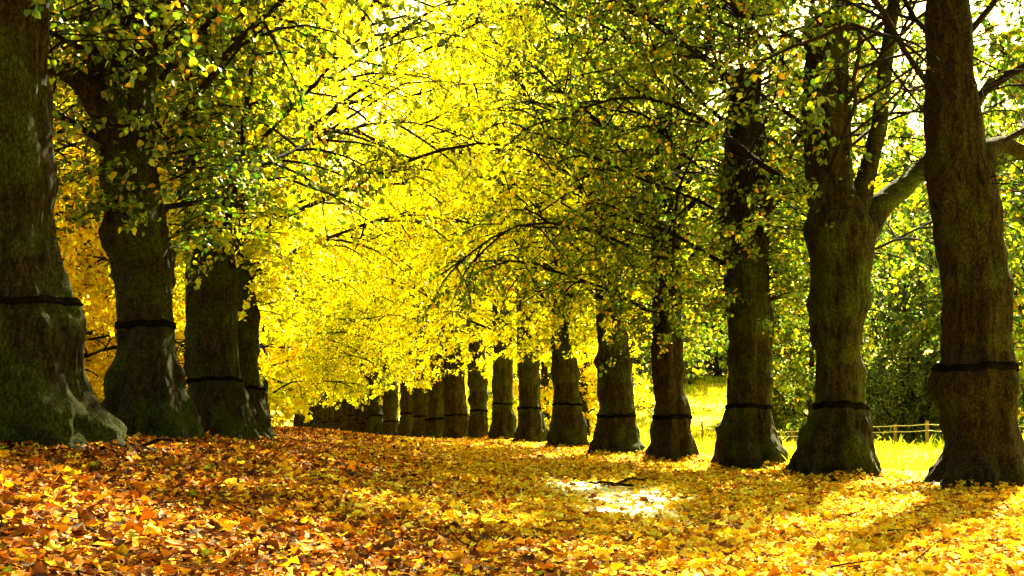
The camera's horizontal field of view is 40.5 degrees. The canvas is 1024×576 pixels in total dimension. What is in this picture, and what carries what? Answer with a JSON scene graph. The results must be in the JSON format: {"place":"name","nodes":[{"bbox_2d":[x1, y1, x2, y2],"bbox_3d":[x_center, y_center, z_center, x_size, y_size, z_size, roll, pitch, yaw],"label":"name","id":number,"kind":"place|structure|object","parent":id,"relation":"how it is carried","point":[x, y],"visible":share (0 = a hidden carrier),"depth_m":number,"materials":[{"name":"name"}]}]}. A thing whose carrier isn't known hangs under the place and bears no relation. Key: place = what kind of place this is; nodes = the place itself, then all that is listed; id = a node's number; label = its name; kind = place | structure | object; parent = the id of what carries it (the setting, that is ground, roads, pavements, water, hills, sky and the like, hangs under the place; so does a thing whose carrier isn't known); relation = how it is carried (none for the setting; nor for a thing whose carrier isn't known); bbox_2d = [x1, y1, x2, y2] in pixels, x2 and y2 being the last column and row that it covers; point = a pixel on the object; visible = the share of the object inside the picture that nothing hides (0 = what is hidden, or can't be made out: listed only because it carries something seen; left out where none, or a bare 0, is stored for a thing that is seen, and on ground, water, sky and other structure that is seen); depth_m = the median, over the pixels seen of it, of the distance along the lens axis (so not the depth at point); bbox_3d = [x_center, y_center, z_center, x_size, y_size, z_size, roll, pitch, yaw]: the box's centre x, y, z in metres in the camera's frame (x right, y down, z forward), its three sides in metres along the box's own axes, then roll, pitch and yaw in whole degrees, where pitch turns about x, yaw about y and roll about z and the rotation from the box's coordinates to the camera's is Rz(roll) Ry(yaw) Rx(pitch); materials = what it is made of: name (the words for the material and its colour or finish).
{"place":"outdoors","nodes":[
{"label":"outdoors","id":0,"kind":"place"},
{"bbox_2d":[0,376,1023,575],"bbox_3d":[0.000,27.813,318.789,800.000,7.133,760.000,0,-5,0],"label":"ground","id":1,"kind":"structure","parent":0,"point":[315,567],"depth_m":11.68,"materials":[{"name":"orange plant"}]},
{"bbox_2d":[63,114,115,369],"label":"golden tree","id":2,"kind":"object","parent":1,"relation":"on","point":[92,347],"depth_m":40.02,"materials":[{"name":"yellow plant"}]},
{"bbox_2d":[0,0,233,457],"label":"lime tree","id":3,"kind":"object","parent":1,"relation":"on","point":[48,397],"visible":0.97,"depth_m":14.37,"materials":[{"name":"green plant"}]},
{"bbox_2d":[51,2,182,337],"bbox_3d":[-11.508,-2.760,30.175,10.004,12.749,10.524,0,-5,0],"label":"golden tree","id":4,"kind":"object","parent":1,"relation":"on","point":[66,251],"visible":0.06,"depth_m":30.10,"materials":[{"name":"orange plant"}]},
{"bbox_2d":[51,18,185,401],"bbox_3d":[-12.793,-2.180,36.389,9.566,12.749,9.610,2,-5,-20],"label":"golden tree","id":5,"kind":"object","parent":1,"relation":"on","point":[96,288],"visible":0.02,"depth_m":36.02,"materials":[{"name":"orange plant"}]},
{"bbox_2d":[58,48,266,400],"bbox_3d":[-12.779,-1.703,41.148,9.610,12.749,9.515,-2,-5,22],"label":"golden tree","id":6,"kind":"object","parent":1,"relation":"on","point":[99,387],"visible":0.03,"depth_m":39.71,"materials":[{"name":"yellow plant"}]},
{"bbox_2d":[81,138,281,402],"bbox_3d":[-13.091,-0.935,48.366,9.672,12.749,9.506,0,-5,0],"label":"golden tree","id":7,"kind":"object","parent":1,"relation":"on","point":[178,349],"visible":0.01,"depth_m":48.43,"materials":[{"name":"yellow plant"}]},
{"bbox_2d":[96,329,284,380],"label":"lime tree","id":8,"kind":"object","parent":1,"relation":"on","point":[266,368],"visible":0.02,"depth_m":91.23,"materials":[{"name":"yellow plant"}]},
{"bbox_2d":[104,292,300,333],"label":"lime tree","id":9,"kind":"object","parent":1,"relation":"on","point":[266,310],"depth_m":66.06,"materials":[{"name":"yellow plant"}]},
{"bbox_2d":[90,326,320,426],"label":"golden tree","id":10,"kind":"object","parent":1,"relation":"on","point":[294,351],"visible":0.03,"depth_m":55.39,"materials":[{"name":"yellow plant"}]},
{"bbox_2d":[104,43,360,390],"bbox_3d":[-11.602,-3.803,49.900,9.223,18.566,13.701,-3,-6,32],"label":"lime tree","id":11,"kind":"object","parent":1,"relation":"on","point":[279,333],"visible":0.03,"depth_m":51.63,"materials":[{"name":"yellow plant"}]},
{"bbox_2d":[66,44,433,365],"bbox_3d":[-9.433,-4.425,44.721,12.772,18.610,12.536,-3,-6,30],"label":"lime tree","id":12,"kind":"object","parent":1,"relation":"on","point":[337,283],"visible":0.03,"depth_m":45.64,"materials":[{"name":"yellow plant"}]},
{"bbox_2d":[54,0,451,380],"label":"lime tree","id":13,"kind":"object","parent":1,"relation":"on","point":[330,232],"visible":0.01,"depth_m":38.50,"materials":[{"name":"yellow plant"}]},
{"bbox_2d":[48,0,461,440],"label":"lime tree","id":14,"kind":"object","parent":1,"relation":"on","point":[144,380],"visible":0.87,"depth_m":20.35,"materials":[{"name":"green plant"}]},
{"bbox_2d":[51,0,506,330],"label":"lime tree","id":15,"kind":"object","parent":1,"relation":"on","point":[357,96],"visible":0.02,"depth_m":35.00,"materials":[{"name":"yellow plant"}]},
{"bbox_2d":[270,350,300,426],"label":"woodland tree","id":16,"kind":"object","parent":1,"relation":"on","point":[295,420],"visible":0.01,"depth_m":175.81,"materials":[{"name":"yellow plant"}]},
{"bbox_2d":[269,354,303,426],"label":"lime tree","id":17,"kind":"object","parent":1,"relation":"on","point":[301,424],"visible":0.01,"depth_m":165.40,"materials":[{"name":"plant"}]},
{"bbox_2d":[271,362,313,427],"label":"lime tree","id":18,"kind":"object","parent":1,"relation":"on","point":[310,423],"visible":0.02,"depth_m":151.65,"materials":[{"name":"plant"}]},
{"bbox_2d":[268,266,319,405],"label":"woodland tree","id":19,"kind":"object","parent":1,"relation":"on","point":[299,391],"visible":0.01,"depth_m":105.36,"materials":[{"name":"yellow plant"}]},
{"bbox_2d":[282,379,307,426],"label":"lime tree","id":20,"kind":"object","parent":1,"relation":"on","point":[305,424],"depth_m":161.25,"materials":[{"name":"plant"}]},
{"bbox_2d":[275,318,316,427],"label":"lime tree","id":21,"kind":"object","parent":1,"relation":"on","point":[303,391],"visible":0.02,"depth_m":141.64,"materials":[{"name":"yellow plant"}]},
{"bbox_2d":[49,0,543,440],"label":"lime tree","id":22,"kind":"object","parent":1,"relation":"on","point":[218,393],"visible":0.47,"depth_m":24.71,"materials":[{"name":"yellow plant"}]},
{"bbox_2d":[268,316,326,414],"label":"woodland tree","id":23,"kind":"object","parent":1,"relation":"on","point":[291,379],"visible":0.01,"depth_m":112.72,"materials":[{"name":"yellow plant"}]},
{"bbox_2d":[282,268,323,428],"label":"lime tree","id":24,"kind":"object","parent":1,"relation":"on","point":[319,411],"visible":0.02,"depth_m":137.48,"materials":[{"name":"plant"}]},
{"bbox_2d":[292,329,315,427],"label":"lime tree","id":25,"kind":"object","parent":1,"relation":"on","point":[314,410],"visible":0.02,"depth_m":146.67,"materials":[{"name":"plant"}]},
{"bbox_2d":[277,277,333,428],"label":"lime tree","id":26,"kind":"object","parent":1,"relation":"on","point":[331,416],"visible":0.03,"depth_m":128.20,"materials":[{"name":"plant"}]},
{"bbox_2d":[284,327,328,428],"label":"lime tree","id":27,"kind":"object","parent":1,"relation":"on","point":[325,418],"visible":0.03,"depth_m":132.30,"materials":[{"name":"plant"}]},
{"bbox_2d":[274,329,341,429],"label":"lime tree","id":28,"kind":"object","parent":1,"relation":"on","point":[336,421],"visible":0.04,"depth_m":122.41,"materials":[{"name":"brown plant"}]},
{"bbox_2d":[286,276,348,430],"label":"lime tree","id":29,"kind":"object","parent":1,"relation":"on","point":[345,412],"visible":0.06,"depth_m":113.47,"materials":[{"name":"yellow plant"}]},
{"bbox_2d":[51,0,589,439],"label":"lime tree","id":30,"kind":"object","parent":1,"relation":"on","point":[249,315],"visible":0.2,"depth_m":29.15,"materials":[{"name":"yellow plant"}]},
{"bbox_2d":[287,266,354,430],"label":"lime tree","id":31,"kind":"object","parent":1,"relation":"on","point":[350,420],"visible":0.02,"depth_m":108.60,"materials":[{"name":"brown plant"}]},
{"bbox_2d":[258,127,398,425],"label":"woodland tree","id":32,"kind":"object","parent":1,"relation":"on","point":[297,402],"visible":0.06,"depth_m":94.29,"materials":[{"name":"yellow plant"}]},
{"bbox_2d":[276,130,400,434],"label":"lime tree","id":33,"kind":"object","parent":1,"relation":"on","point":[375,419],"visible":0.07,"depth_m":85.32,"materials":[{"name":"yellow plant"}]},
{"bbox_2d":[284,266,399,428],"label":"lime tree","id":34,"kind":"object","parent":1,"relation":"on","point":[341,416],"depth_m":117.78,"materials":[{"name":"yellow plant"}]},
{"bbox_2d":[285,260,399,431],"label":"lime tree","id":35,"kind":"object","parent":1,"relation":"on","point":[357,414],"visible":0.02,"depth_m":103.55,"materials":[{"name":"yellow plant"}]},
{"bbox_2d":[287,201,399,431],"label":"lime tree","id":36,"kind":"object","parent":1,"relation":"on","point":[357,381],"visible":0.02,"depth_m":93.95,"materials":[{"name":"yellow plant"}]},
{"bbox_2d":[295,185,401,432],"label":"lime tree","id":37,"kind":"object","parent":1,"relation":"on","point":[361,427],"visible":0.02,"depth_m":98.66,"materials":[{"name":"yellow plant"}]},
{"bbox_2d":[283,157,417,436],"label":"lime tree","id":38,"kind":"object","parent":1,"relation":"on","point":[390,421],"visible":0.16,"depth_m":80.48,"materials":[{"name":"yellow plant"}]},
{"bbox_2d":[317,211,423,410],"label":"lime tree","id":39,"kind":"object","parent":1,"relation":"on","point":[337,337],"visible":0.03,"depth_m":89.81,"materials":[{"name":"yellow plant"}]},
{"bbox_2d":[296,140,451,437],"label":"lime tree","id":40,"kind":"object","parent":1,"relation":"on","point":[420,400],"visible":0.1,"depth_m":70.81,"materials":[{"name":"yellow plant"}]},
{"bbox_2d":[300,127,485,436],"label":"lime tree","id":41,"kind":"object","parent":1,"relation":"on","point":[406,420],"visible":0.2,"depth_m":75.71,"materials":[{"name":"yellow plant"}]},
{"bbox_2d":[398,388,400,415],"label":"woodland tree","id":42,"kind":"object","parent":1,"relation":"on","point":[399,400],"visible":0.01,"depth_m":160.87,"materials":[{"name":"yellow plant"}]},
{"bbox_2d":[349,92,512,438],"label":"lime tree","id":43,"kind":"object","parent":1,"relation":"on","point":[434,423],"visible":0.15,"depth_m":66.23,"materials":[{"name":"yellow plant"}]},
{"bbox_2d":[338,27,542,438],"bbox_3d":[-1.686,-2.176,58.275,10.983,17.750,11.118,-5,-7,43],"label":"lime tree","id":44,"kind":"object","parent":1,"relation":"on","point":[477,398],"visible":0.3,"depth_m":57.36,"materials":[{"name":"yellow plant"}]},
{"bbox_2d":[354,46,592,438],"bbox_3d":[-2.475,-2.055,62.913,9.223,18.545,13.701,3,-6,-32],"label":"lime tree","id":45,"kind":"object","parent":1,"relation":"on","point":[456,415],"visible":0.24,"depth_m":61.37,"materials":[{"name":"yellow plant"}]},
{"bbox_2d":[464,351,540,383],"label":"woodland tree","id":46,"kind":"object","parent":1,"relation":"on","point":[491,372],"depth_m":163.58,"materials":[{"name":"yellow plant"}]},
{"bbox_2d":[465,326,551,423],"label":"woodland tree","id":47,"kind":"object","parent":1,"relation":"on","point":[514,379],"visible":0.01,"depth_m":117.68,"materials":[{"name":"yellow plant"}]},
{"bbox_2d":[373,0,647,439],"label":"lime tree","id":48,"kind":"object","parent":1,"relation":"on","point":[504,421],"visible":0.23,"depth_m":52.74,"materials":[{"name":"yellow plant"}]},
{"bbox_2d":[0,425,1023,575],"bbox_3d":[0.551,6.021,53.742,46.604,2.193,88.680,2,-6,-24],"label":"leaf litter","id":49,"kind":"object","parent":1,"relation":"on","point":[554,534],"visible":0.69,"depth_m":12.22,"materials":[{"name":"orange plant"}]},
{"bbox_2d":[138,438,186,456],"bbox_3d":[-4.061,1.795,15.599,0.875,0.223,0.541,-2,-5,20],"label":"fallen branch","id":50,"kind":"object","parent":49,"relation":"on","point":[154,441],"visible":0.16,"depth_m":15.48,"materials":[{"name":"brown wood"}]},
{"bbox_2d":[358,0,665,444],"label":"lime tree","id":51,"kind":"object","parent":1,"relation":"on","point":[531,427],"visible":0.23,"depth_m":48.40,"materials":[{"name":"yellow plant"}]},
{"bbox_2d":[0,426,1023,575],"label":"twigs","id":52,"kind":"object","parent":1,"relation":"on","point":[249,512],"visible":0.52,"depth_m":12.39,"materials":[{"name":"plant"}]},
{"bbox_2d":[465,210,650,428],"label":"woodland tree","id":53,"kind":"object","parent":1,"relation":"on","point":[544,368],"visible":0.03,"depth_m":103.58,"materials":[{"name":"yellow plant"}]},
{"bbox_2d":[491,304,654,438],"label":"golden tree","id":54,"kind":"object","parent":1,"relation":"on","point":[588,371],"visible":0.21,"depth_m":95.11,"materials":[{"name":"yellow plant"}]},
{"bbox_2d":[373,0,793,448],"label":"lime tree","id":55,"kind":"object","parent":1,"relation":"on","point":[568,426],"visible":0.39,"depth_m":43.04,"materials":[{"name":"yellow plant"}]},
{"bbox_2d":[384,0,884,455],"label":"lime tree","id":56,"kind":"object","parent":1,"relation":"on","point":[616,429],"visible":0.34,"depth_m":37.64,"materials":[{"name":"yellow plant"}]},
{"bbox_2d":[409,0,885,462],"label":"lime tree","id":57,"kind":"object","parent":1,"relation":"on","point":[671,437],"visible":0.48,"depth_m":33.25,"materials":[{"name":"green plant"}]},
{"bbox_2d":[577,224,721,395],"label":"woodland tree","id":58,"kind":"object","parent":1,"relation":"on","point":[702,357],"visible":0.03,"depth_m":117.00,"materials":[{"name":"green plant"}]},
{"bbox_2d":[633,274,683,374],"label":"woodland tree","id":59,"kind":"object","parent":1,"relation":"on","point":[637,371],"visible":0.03,"depth_m":141.56,"materials":[{"name":"green plant"}]},
{"bbox_2d":[625,167,696,374],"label":"woodland tree","id":60,"kind":"object","parent":1,"relation":"on","point":[650,341],"depth_m":159.31,"materials":[{"name":"green plant"}]},
{"bbox_2d":[633,315,714,385],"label":"bush","id":61,"kind":"object","parent":1,"relation":"on","point":[688,371],"visible":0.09,"depth_m":126.89,"materials":[{"name":"green plant"}]},
{"bbox_2d":[683,195,717,373],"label":"woodland tree","id":62,"kind":"object","parent":1,"relation":"on","point":[697,219],"visible":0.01,"depth_m":163.51,"materials":[{"name":"green plant"}]},
{"bbox_2d":[691,315,726,375],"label":"bush","id":63,"kind":"object","parent":1,"relation":"on","point":[697,368],"visible":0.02,"depth_m":139.00,"materials":[{"name":"green plant"}]},
{"bbox_2d":[410,0,1023,470],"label":"lime tree","id":64,"kind":"object","parent":1,"relation":"on","point":[748,436],"visible":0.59,"depth_m":29.05,"materials":[{"name":"green plant"}]},
{"bbox_2d":[687,257,784,376],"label":"dark tree","id":65,"kind":"object","parent":1,"relation":"on","point":[718,371],"visible":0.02,"depth_m":135.58,"materials":[{"name":"green plant"}]},
{"bbox_2d":[682,146,800,365],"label":"woodland tree","id":66,"kind":"object","parent":1,"relation":"on","point":[723,284],"depth_m":148.85,"materials":[{"name":"green plant"}]},
{"bbox_2d":[707,319,783,377],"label":"bush","id":67,"kind":"object","parent":1,"relation":"on","point":[727,350],"visible":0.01,"depth_m":135.05,"materials":[{"name":"green plant"}]},
{"bbox_2d":[487,371,1023,478],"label":"meadow grass","id":68,"kind":"structure","parent":1,"relation":"on","point":[883,446],"depth_m":64.26,"materials":[{"name":"yellow plant"}]},
{"bbox_2d":[490,0,1023,480],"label":"lime tree","id":69,"kind":"object","parent":1,"relation":"on","point":[846,218],"visible":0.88,"depth_m":24.76,"materials":[{"name":"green plant"}]},
{"bbox_2d":[682,176,870,382],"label":"woodland tree","id":70,"kind":"object","parent":1,"relation":"on","point":[723,336],"visible":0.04,"depth_m":102.87,"materials":[{"name":"green plant"}]},
{"bbox_2d":[772,378,807,443],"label":"bush","id":71,"kind":"object","parent":1,"relation":"on","point":[780,417],"visible":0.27,"depth_m":86.53,"materials":[{"name":"green plant"}]},
{"bbox_2d":[720,219,887,441],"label":"woodland tree","id":72,"kind":"object","parent":1,"relation":"on","point":[794,355],"visible":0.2,"depth_m":83.35,"materials":[{"name":"green plant"}]},
{"bbox_2d":[774,205,871,370],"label":"woodland tree","id":73,"kind":"object","parent":1,"relation":"on","point":[787,347],"depth_m":159.68,"materials":[{"name":"green plant"}]},
{"bbox_2d":[667,0,1023,493],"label":"lime tree","id":74,"kind":"object","parent":1,"relation":"on","point":[974,381],"visible":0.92,"depth_m":20.09,"materials":[{"name":"brown plant"}]},
{"bbox_2d":[692,420,1023,444],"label":"fence","id":75,"kind":"object","parent":1,"relation":"on","point":[895,431],"visible":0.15,"depth_m":65.46,"materials":[{"name":"brown wood"}]},
{"bbox_2d":[777,106,939,363],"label":"woodland tree","id":76,"kind":"object","parent":1,"relation":"on","point":[878,188],"depth_m":136.13,"materials":[{"name":"green plant"}]},
{"bbox_2d":[860,351,926,444],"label":"bush","id":77,"kind":"object","parent":1,"relation":"on","point":[874,363],"visible":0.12,"depth_m":71.94,"materials":[{"name":"green plant"}]},
{"bbox_2d":[853,136,938,364],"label":"woodland tree","id":78,"kind":"object","parent":1,"relation":"on","point":[857,169],"depth_m":144.97,"materials":[{"name":"green plant"}]},
{"bbox_2d":[777,201,1023,444],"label":"dark tree","id":79,"kind":"object","parent":1,"relation":"on","point":[911,336],"visible":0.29,"depth_m":72.56,"materials":[{"name":"green plant"}]},
{"bbox_2d":[866,342,943,445],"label":"bush","id":80,"kind":"object","parent":1,"relation":"on","point":[905,384],"visible":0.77,"depth_m":68.14,"materials":[{"name":"green plant"}]},
{"bbox_2d":[853,90,1023,354],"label":"woodland tree","id":81,"kind":"object","parent":1,"relation":"on","point":[894,164],"visible":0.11,"depth_m":118.86,"materials":[{"name":"green plant"}]},
{"bbox_2d":[874,136,1020,366],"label":"woodland tree","id":82,"kind":"object","parent":1,"relation":"on","point":[910,312],"depth_m":127.69,"materials":[{"name":"green plant"}]},
{"bbox_2d":[894,0,1023,378],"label":"woodland tree","id":83,"kind":"object","parent":1,"relation":"on","point":[1015,210],"visible":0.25,"depth_m":50.43,"materials":[{"name":"green plant"}]},
{"bbox_2d":[894,162,1023,432],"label":"woodland tree","id":84,"kind":"object","parent":1,"relation":"on","point":[929,322],"visible":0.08,"depth_m":66.89,"materials":[{"name":"green plant"}]},
{"bbox_2d":[900,105,1023,424],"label":"woodland tree","id":85,"kind":"object","parent":1,"relation":"on","point":[1021,405],"visible":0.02,"depth_m":86.66,"materials":[{"name":"green plant"}]},
{"bbox_2d":[50,0,1023,391],"label":"sky","id":86,"kind":"structure","parent":0,"point":[998,29],"materials":[{"name":"white"}]},
{"bbox_2d":[535,476,701,526],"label":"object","id":87,"kind":"structure","parent":0,"point":[583,486],"depth_m":18.64,"materials":[{"name":"white"}]},
{"bbox_2d":[584,477,645,487],"bbox_3d":[1.600,2.997,21.360,0.979,0.159,0.500,0,-5,0],"label":"fallen branch","id":88,"kind":"object","parent":87,"relation":"on","point":[619,483],"visible":0.94,"depth_m":21.39,"materials":[{"name":"brown wood"}]}
]}

